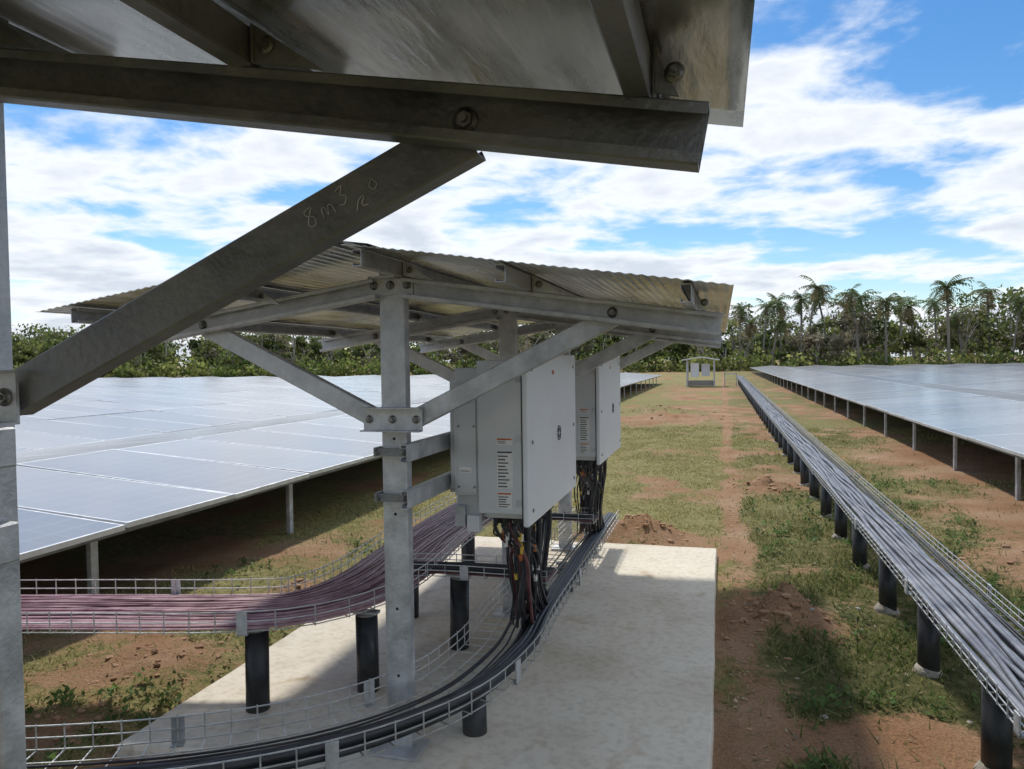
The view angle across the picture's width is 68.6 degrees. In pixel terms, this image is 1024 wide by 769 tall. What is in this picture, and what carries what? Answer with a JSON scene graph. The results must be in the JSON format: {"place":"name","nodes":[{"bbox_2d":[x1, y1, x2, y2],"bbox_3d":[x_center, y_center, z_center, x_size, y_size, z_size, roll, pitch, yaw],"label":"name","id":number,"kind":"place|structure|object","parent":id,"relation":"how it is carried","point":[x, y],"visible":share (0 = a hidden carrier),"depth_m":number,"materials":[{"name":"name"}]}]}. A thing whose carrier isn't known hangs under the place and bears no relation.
{"place":"outdoors","nodes":[
{"label":"outdoors","id":0,"kind":"place"},
{"bbox_2d":[4,0,1023,366],"label":"sky","id":1,"kind":"structure","parent":0,"point":[879,145],"materials":[{"name":"blue"}]},
{"bbox_2d":[20,355,1023,768],"bbox_3d":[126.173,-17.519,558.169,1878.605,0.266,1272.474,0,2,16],"label":"ground","id":2,"kind":"structure","parent":0,"point":[228,535],"depth_m":5.95,"materials":[{"name":"brown soil"}]},
{"bbox_2d":[15,373,661,593],"bbox_3d":[-30.607,0.683,32.892,69.050,0.857,54.850,0,2,16],"label":"solar panel array","id":3,"kind":"object","parent":2,"relation":"on","point":[97,459],"visible":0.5,"depth_m":8.60,"materials":[{"name":"blue glass"}]},
{"bbox_2d":[0,0,754,768],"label":"inverter canopy","id":4,"kind":"object","parent":2,"relation":"on","point":[440,92],"visible":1,"depth_m":1.12,"materials":[{"name":"metal"}]},
{"bbox_2d":[117,536,716,768],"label":"concrete slab","id":5,"kind":"structure","parent":2,"relation":"on","point":[619,673],"depth_m":3.64,"materials":[{"name":"grey concrete"}]},
{"bbox_2d":[20,493,492,713],"bbox_3d":[-2.105,1.283,4.109,6.212,0.642,2.582,-2,2,-29],"label":"cable tray","id":6,"kind":"object","parent":5,"relation":"on","point":[357,590],"visible":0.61,"depth_m":3.53,"materials":[{"name":"metal"}]},
{"bbox_2d":[25,508,618,768],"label":"cable tray","id":7,"kind":"object","parent":5,"relation":"on","point":[467,699],"visible":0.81,"depth_m":2.78,"materials":[{"name":"metal"}]},
{"bbox_2d":[36,241,733,761],"bbox_3d":[-0.002,0.499,4.640,2.576,2.116,4.320,0,2,16],"label":"inverter canopy","id":8,"kind":"object","parent":5,"relation":"on","point":[392,303],"visible":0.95,"depth_m":2.99,"materials":[{"name":"metal"}]},
{"bbox_2d":[450,355,575,627],"bbox_3d":[0.027,0.532,3.686,0.395,1.352,1.059,0,2,16],"label":"solar inverter","id":9,"kind":"object","parent":8,"relation":"attached to","point":[513,450],"visible":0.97,"depth_m":3.24,"materials":[{"name":"grey metal"}]},
{"bbox_2d":[522,355,575,527],"bbox_3d":[0.196,0.218,3.627,0.026,0.725,1.059,0,2,16],"label":"door","id":10,"kind":"structure","parent":9,"relation":"in","point":[548,399],"depth_m":3.47,"materials":[{"name":"metal"}]},
{"bbox_2d":[574,356,620,534],"bbox_3d":[0.540,0.468,5.524,0.395,1.352,1.059,0,2,16],"label":"solar inverter","id":11,"kind":"object","parent":8,"relation":"attached to","point":[598,415],"visible":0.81,"depth_m":5.20,"materials":[{"name":"grey metal"}]},
{"bbox_2d":[596,356,620,464],"bbox_3d":[0.709,0.154,5.466,0.026,0.725,1.059,0,2,16],"label":"door","id":12,"kind":"structure","parent":11,"relation":"in","point":[608,423],"depth_m":5.32,"materials":[{"name":"metal"}]},
{"bbox_2d":[413,552,556,650],"bbox_3d":[-0.224,1.262,4.043,0.915,0.637,0.259,0,2,12],"label":"cable tray","id":13,"kind":"object","parent":5,"relation":"on","point":[459,574],"visible":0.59,"depth_m":4.03,"materials":[{"name":"metal"}]},
{"bbox_2d":[12,283,1023,377],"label":"distant tree line","id":14,"kind":"object","parent":2,"relation":"on","point":[301,351],"visible":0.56,"depth_m":93.15,"materials":[{"name":"green plant"}]},
{"bbox_2d":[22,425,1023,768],"bbox_3d":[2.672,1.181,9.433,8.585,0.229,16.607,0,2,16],"label":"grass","id":15,"kind":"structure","parent":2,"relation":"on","point":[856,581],"depth_m":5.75,"materials":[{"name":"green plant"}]},
{"bbox_2d":[25,467,1023,768],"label":"weeds","id":16,"kind":"object","parent":2,"relation":"on","point":[61,695],"visible":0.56,"depth_m":4.25,"materials":[{"name":"green plant"}]},
{"bbox_2d":[25,405,1023,765],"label":"soil clods","id":17,"kind":"object","parent":2,"relation":"on","point":[765,611],"visible":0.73,"depth_m":4.41,"materials":[{"name":"brown soil"}]},
{"bbox_2d":[484,506,598,523],"bbox_3d":[0.134,1.213,5.429,0.957,0.637,0.272,0,2,16],"label":"cable tray","id":18,"kind":"object","parent":2,"relation":"on","point":[564,517],"visible":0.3,"depth_m":5.29,"materials":[{"name":"metal"}]},
{"bbox_2d":[681,357,736,386],"bbox_3d":[11.334,-0.751,43.141,3.050,1.720,1.800,0,2,16],"label":"equipment kiosk","id":19,"kind":"object","parent":2,"relation":"on","point":[705,368],"visible":0.98,"depth_m":42.87,"materials":[{"name":"metal"}]},
{"bbox_2d":[730,302,752,370],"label":"palm tree","id":20,"kind":"object","parent":2,"relation":"on","point":[741,312],"visible":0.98,"depth_m":95.20,"materials":[{"name":"green plant"}]},
{"bbox_2d":[737,315,762,355],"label":"palm tree","id":21,"kind":"object","parent":2,"relation":"on","point":[748,327],"visible":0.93,"depth_m":101.62,"materials":[{"name":"green plant"}]},
{"bbox_2d":[754,297,782,363],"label":"palm tree","id":22,"kind":"object","parent":2,"relation":"on","point":[764,312],"visible":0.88,"depth_m":98.62,"materials":[{"name":"green plant"}]},
{"bbox_2d":[761,292,791,360],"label":"palm tree","id":23,"kind":"object","parent":2,"relation":"on","point":[780,303],"visible":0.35,"depth_m":103.11,"materials":[{"name":"green plant"}]},
{"bbox_2d":[762,314,795,365],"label":"palm tree","id":24,"kind":"object","parent":2,"relation":"on","point":[781,326],"visible":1,"depth_m":92.79,"materials":[{"name":"green plant"}]},
{"bbox_2d":[767,299,791,362],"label":"palm tree","id":25,"kind":"object","parent":2,"relation":"on","point":[779,309],"visible":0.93,"depth_m":97.39,"materials":[{"name":"green plant"}]},
{"bbox_2d":[784,290,811,349],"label":"palm tree","id":26,"kind":"object","parent":2,"relation":"on","point":[798,308],"visible":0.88,"depth_m":98.70,"materials":[{"name":"green plant"}]},
{"bbox_2d":[799,275,834,365],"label":"palm tree","id":27,"kind":"object","parent":2,"relation":"on","point":[818,291],"visible":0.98,"depth_m":92.83,"materials":[{"name":"green plant"}]},
{"bbox_2d":[802,289,834,347],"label":"palm tree","id":28,"kind":"object","parent":2,"relation":"on","point":[815,310],"visible":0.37,"depth_m":103.18,"materials":[{"name":"green plant"}]},
{"bbox_2d":[807,317,831,346],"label":"palm tree","id":29,"kind":"object","parent":2,"relation":"on","point":[814,326],"visible":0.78,"depth_m":93.20,"materials":[{"name":"green plant"}]},
{"bbox_2d":[826,298,855,361],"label":"palm tree","id":30,"kind":"object","parent":2,"relation":"on","point":[844,313],"visible":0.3,"depth_m":100.40,"materials":[{"name":"green plant"}]},
{"bbox_2d":[832,283,865,361],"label":"palm tree","id":31,"kind":"object","parent":2,"relation":"on","point":[852,299],"visible":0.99,"depth_m":86.92,"materials":[{"name":"green plant"}]},
{"bbox_2d":[845,288,880,363],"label":"palm tree","id":32,"kind":"object","parent":2,"relation":"on","point":[861,300],"visible":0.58,"depth_m":96.49,"materials":[{"name":"green plant"}]},
{"bbox_2d":[758,549,972,723],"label":"stones","id":33,"kind":"object","parent":2,"relation":"on","point":[858,608],"visible":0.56,"depth_m":4.37,"materials":[{"name":"stone"}]},
{"bbox_2d":[719,483,1021,763],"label":"leaf litter","id":34,"kind":"object","parent":2,"relation":"on","point":[794,736],"visible":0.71,"depth_m":4.03,"materials":[{"name":"brown plant"}]},
{"bbox_2d":[735,375,1023,768],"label":"cable tray","id":35,"kind":"object","parent":2,"relation":"on","point":[942,593],"visible":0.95,"depth_m":3.85,"materials":[{"name":"metal"}]},
{"bbox_2d":[869,293,902,362],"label":"palm tree","id":36,"kind":"object","parent":2,"relation":"on","point":[886,304],"visible":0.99,"depth_m":86.38,"materials":[{"name":"green plant"}]},
{"bbox_2d":[750,363,1023,499],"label":"solar panel array","id":37,"kind":"object","parent":2,"relation":"on","point":[981,404],"visible":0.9,"depth_m":18.66,"materials":[{"name":"blue glass"}]},
{"bbox_2d":[890,293,912,357],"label":"palm tree","id":38,"kind":"object","parent":2,"relation":"on","point":[899,310],"visible":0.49,"depth_m":95.70,"materials":[{"name":"green plant"}]},
{"bbox_2d":[895,296,925,362],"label":"palm tree","id":39,"kind":"object","parent":2,"relation":"on","point":[907,314],"visible":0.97,"depth_m":87.30,"materials":[{"name":"green plant"}]},
{"bbox_2d":[921,295,944,361],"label":"palm tree","id":40,"kind":"object","parent":2,"relation":"on","point":[935,310],"visible":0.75,"depth_m":97.87,"materials":[{"name":"green plant"}]},
{"bbox_2d":[928,274,974,363],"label":"palm tree","id":41,"kind":"object","parent":2,"relation":"on","point":[947,292],"visible":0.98,"depth_m":84.45,"materials":[{"name":"green plant"}]},
{"bbox_2d":[932,306,976,360],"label":"palm tree","id":42,"kind":"object","parent":2,"relation":"on","point":[954,322],"visible":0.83,"depth_m":87.75,"materials":[{"name":"green plant"}]},
{"bbox_2d":[968,281,1002,359],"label":"palm tree","id":43,"kind":"object","parent":2,"relation":"on","point":[988,293],"visible":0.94,"depth_m":89.93,"materials":[{"name":"green plant"}]},
{"bbox_2d":[1005,294,1023,362],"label":"palm tree","id":44,"kind":"object","parent":2,"relation":"on","point":[1020,306],"visible":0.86,"depth_m":81.46,"materials":[{"name":"green plant"}]}
]}

